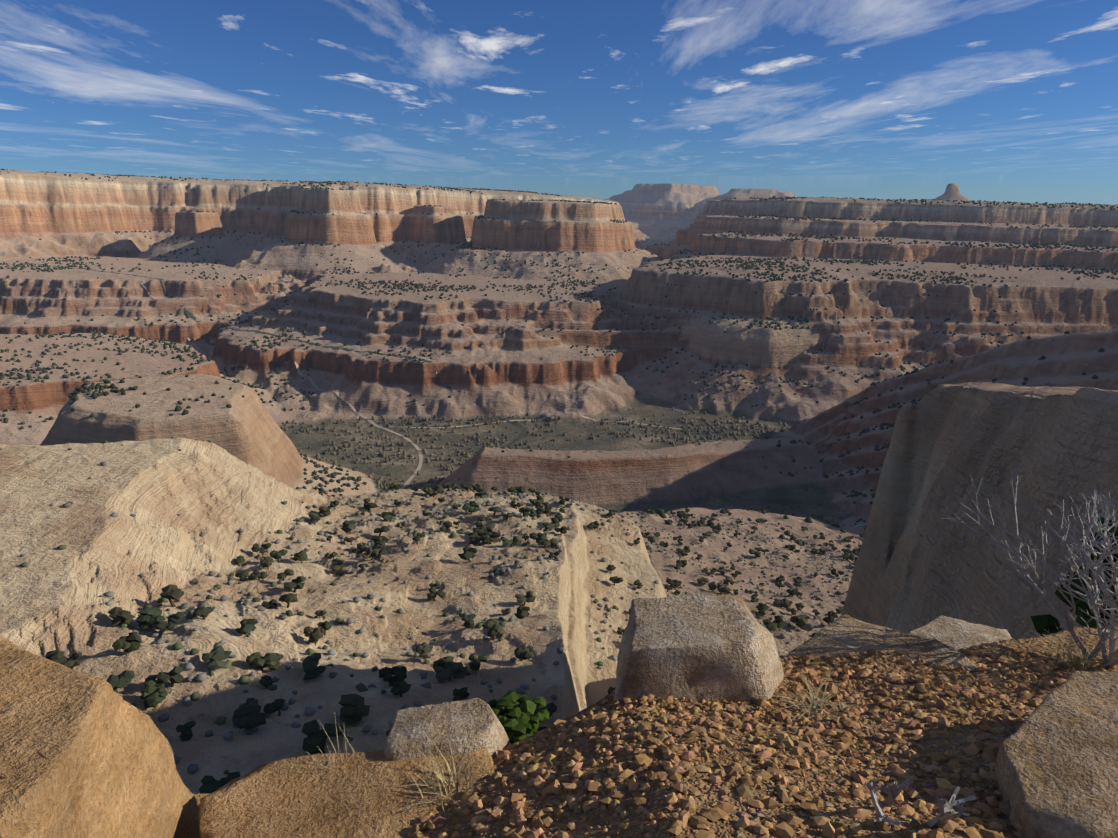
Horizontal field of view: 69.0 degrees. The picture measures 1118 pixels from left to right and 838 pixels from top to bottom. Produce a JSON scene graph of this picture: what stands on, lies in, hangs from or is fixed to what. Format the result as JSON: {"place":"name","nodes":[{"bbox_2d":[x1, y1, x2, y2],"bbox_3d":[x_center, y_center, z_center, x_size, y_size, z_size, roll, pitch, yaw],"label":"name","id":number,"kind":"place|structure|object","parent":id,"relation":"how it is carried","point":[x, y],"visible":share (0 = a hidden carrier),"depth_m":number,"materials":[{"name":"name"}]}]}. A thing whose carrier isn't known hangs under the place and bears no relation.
{"place":"outdoors","nodes":[
{"label":"outdoors","id":0,"kind":"place"},
{"bbox_2d":[67,270,422,488],"bbox_3d":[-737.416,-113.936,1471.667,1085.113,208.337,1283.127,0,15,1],"label":"dirt road","id":1,"kind":"structure","parent":0,"point":[376,425],"depth_m":1455.84,"materials":[{"name":"beige soil"}]},
{"bbox_2d":[28,263,865,527],"bbox_3d":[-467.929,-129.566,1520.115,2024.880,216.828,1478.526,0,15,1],"label":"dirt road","id":2,"kind":"structure","parent":0,"point":[523,433],"depth_m":1586.38,"materials":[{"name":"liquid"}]},
{"bbox_2d":[0,170,1117,793],"bbox_3d":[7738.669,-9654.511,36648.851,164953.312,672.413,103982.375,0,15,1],"label":"canyon terrain","id":3,"kind":"structure","parent":0,"point":[1050,428],"depth_m":1104.17,"materials":[{"name":"beige stone"}]},
{"bbox_2d":[0,436,862,773],"bbox_3d":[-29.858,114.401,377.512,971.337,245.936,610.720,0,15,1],"label":"sage brush","id":4,"kind":"object","parent":3,"relation":"on","point":[194,696],"visible":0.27,"depth_m":258.54,"materials":[{"name":"green plant"}]},
{"bbox_2d":[45,483,864,793],"bbox_3d":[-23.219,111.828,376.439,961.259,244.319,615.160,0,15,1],"label":"shrubs","id":5,"kind":"object","parent":3,"relation":"on","point":[247,715],"visible":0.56,"depth_m":219.21,"materials":[{"name":"green plant"}]},
{"bbox_2d":[381,413,681,429],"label":"dirt road spur","id":6,"kind":"structure","parent":3,"relation":"on","point":[528,420],"depth_m":1422.56,"materials":[{"name":"beige soil"}]},
{"bbox_2d":[0,168,1117,552],"bbox_3d":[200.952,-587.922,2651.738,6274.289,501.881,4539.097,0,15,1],"label":"shrubs","id":7,"kind":"object","parent":3,"relation":"on","point":[442,288],"visible":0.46,"depth_m":1746.97,"materials":[{"name":"green plant"}]},
{"bbox_2d":[281,407,840,523],"bbox_3d":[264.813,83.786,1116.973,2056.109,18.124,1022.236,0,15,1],"label":"floor brush","id":8,"kind":"object","parent":3,"relation":"on","point":[755,434],"visible":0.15,"depth_m":1329.77,"materials":[{"name":"green plant"}]},
{"bbox_2d":[0,0,1117,204],"label":"sky","id":9,"kind":"structure","parent":0,"point":[997,100],"materials":[{"name":"blue"}]},
{"bbox_2d":[193,624,1117,837],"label":"gravel","id":10,"kind":"structure","parent":0,"point":[975,765],"depth_m":2.77,"materials":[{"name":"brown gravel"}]},
{"bbox_2d":[0,636,199,837],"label":"boulder","id":11,"kind":"object","parent":10,"relation":"on","point":[85,756],"visible":1,"depth_m":2.35,"materials":[{"name":"orange stone"}]},
{"bbox_2d":[199,748,494,837],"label":"boulder","id":12,"kind":"object","parent":10,"relation":"on","point":[284,798],"visible":0.71,"depth_m":2.90,"materials":[{"name":"orange stone"}]},
{"bbox_2d":[303,712,387,784],"bbox_3d":[-0.818,1.373,3.041,0.504,0.341,0.397,10,18,33],"label":"grass tuft","id":13,"kind":"object","parent":12,"relation":"on","point":[339,753],"visible":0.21,"depth_m":3.08,"materials":[{"name":"beige plant"}]},
{"bbox_2d":[391,733,523,816],"bbox_3d":[-0.384,1.301,2.943,0.531,0.198,0.486,4,15,16],"label":"grass tuft","id":14,"kind":"object","parent":12,"relation":"on","point":[443,781],"visible":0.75,"depth_m":2.96,"materials":[{"name":"beige plant"}]},
{"bbox_2d":[354,712,412,750],"bbox_3d":[-0.587,1.331,3.268,0.594,0.278,0.372,-7,17,-26],"label":"grass tuft","id":15,"kind":"object","parent":10,"relation":"on","point":[377,743],"visible":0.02,"depth_m":3.25,"materials":[{"name":"beige plant"}]},
{"bbox_2d":[384,698,510,760],"bbox_3d":[-0.449,1.338,3.290,0.586,0.309,0.355,-6,18,-12],"label":"pale rock","id":16,"kind":"object","parent":10,"relation":"on","point":[461,723],"visible":0.58,"depth_m":3.20,"materials":[{"name":"grey stone"}]},
{"bbox_2d":[614,593,783,702],"bbox_3d":[0.593,1.041,3.580,0.840,0.412,0.557,-5,18,-6],"label":"grey rock","id":17,"kind":"object","parent":10,"relation":"on","point":[706,647],"visible":0.79,"depth_m":3.37,"materials":[{"name":"stone"}]},
{"bbox_2d":[488,517,1117,743],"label":"rim junipers","id":18,"kind":"object","parent":10,"relation":"on","point":[514,711],"visible":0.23,"depth_m":10.35,"materials":[{"name":"green plant"}]},
{"bbox_2d":[765,666,863,722],"bbox_3d":[1.022,1.146,3.318,0.471,0.106,0.544,0,15,1],"label":"grass tuft","id":19,"kind":"object","parent":10,"relation":"on","point":[813,706],"visible":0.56,"depth_m":3.33,"materials":[{"name":"beige plant"}]},
{"bbox_2d":[786,614,977,669],"bbox_3d":[1.570,1.373,4.067,1.013,0.405,1.268,-4,8,-3],"label":"tan slab","id":20,"kind":"object","parent":10,"relation":"on","point":[843,633],"visible":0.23,"depth_m":4.22,"materials":[{"name":"stone"}]},
{"bbox_2d":[865,777,975,826],"bbox_3d":[1.000,1.082,2.262,0.288,0.185,0.226,7,16,24],"label":"dead twig","id":21,"kind":"object","parent":10,"relation":"on","point":[894,790],"visible":1,"depth_m":2.28,"materials":[{"name":"grey wood"}]},
{"bbox_2d":[908,615,1011,649],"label":"pale slab","id":22,"kind":"structure","parent":10,"relation":"on","point":[956,634],"depth_m":4.72,"materials":[{"name":"grey stone"}]},
{"bbox_2d":[936,465,1117,666],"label":"dry bush","id":23,"kind":"object","parent":10,"relation":"on","point":[1094,601],"visible":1,"depth_m":4.08,"materials":[{"name":"grey plant"}]},
{"bbox_2d":[994,671,1117,837],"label":"boulder","id":24,"kind":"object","parent":10,"relation":"on","point":[1056,771],"depth_m":2.44,"materials":[{"name":"beige stone"}]},
{"bbox_2d":[1018,625,1117,671],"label":"grass tuft","id":25,"kind":"object","parent":10,"relation":"on","point":[1073,665],"visible":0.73,"depth_m":3.94,"materials":[{"name":"beige plant"}]}
]}

